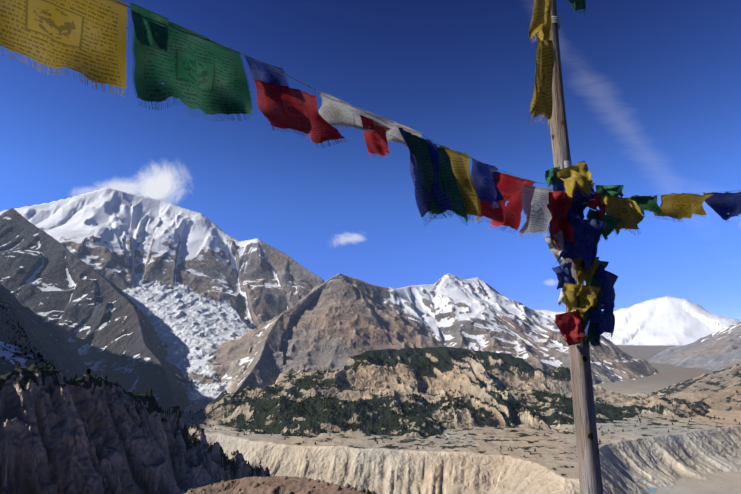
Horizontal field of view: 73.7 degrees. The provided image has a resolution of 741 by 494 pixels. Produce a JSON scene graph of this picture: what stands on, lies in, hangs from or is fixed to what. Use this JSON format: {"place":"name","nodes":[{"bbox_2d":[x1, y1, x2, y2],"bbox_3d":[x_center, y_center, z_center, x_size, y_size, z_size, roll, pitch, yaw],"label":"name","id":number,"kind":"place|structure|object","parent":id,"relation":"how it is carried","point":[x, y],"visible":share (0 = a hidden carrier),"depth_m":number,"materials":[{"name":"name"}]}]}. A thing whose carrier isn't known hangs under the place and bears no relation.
{"place":"outdoors","nodes":[
{"label":"outdoors","id":0,"kind":"place"},
{"bbox_2d":[0,187,740,493],"bbox_3d":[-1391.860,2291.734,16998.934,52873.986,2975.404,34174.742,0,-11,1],"label":"terrain","id":1,"kind":"structure","parent":0,"point":[178,311],"depth_m":2598.91,"materials":[{"name":"grey stone"}]},
{"bbox_2d":[183,476,375,493],"bbox_3d":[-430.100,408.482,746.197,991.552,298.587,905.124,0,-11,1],"label":"rocks","id":2,"kind":"object","parent":1,"relation":"on","point":[257,484],"visible":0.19,"depth_m":412.98,"materials":[{"name":"brown stone"}]},
{"bbox_2d":[0,304,739,493],"bbox_3d":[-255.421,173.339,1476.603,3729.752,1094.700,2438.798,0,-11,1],"label":"conifer trees","id":3,"kind":"object","parent":1,"relation":"on","point":[38,354],"visible":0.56,"depth_m":1897.49,"materials":[{"name":"green plant"}]},
{"bbox_2d":[0,0,740,493],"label":"prayer flags","id":4,"kind":"object","parent":1,"relation":"on","point":[186,66],"visible":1,"depth_m":2.29,"materials":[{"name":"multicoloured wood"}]},
{"bbox_2d":[0,0,740,320],"label":"sky","id":5,"kind":"structure","parent":0,"point":[652,88],"materials":[{"name":"blue"}]}
]}

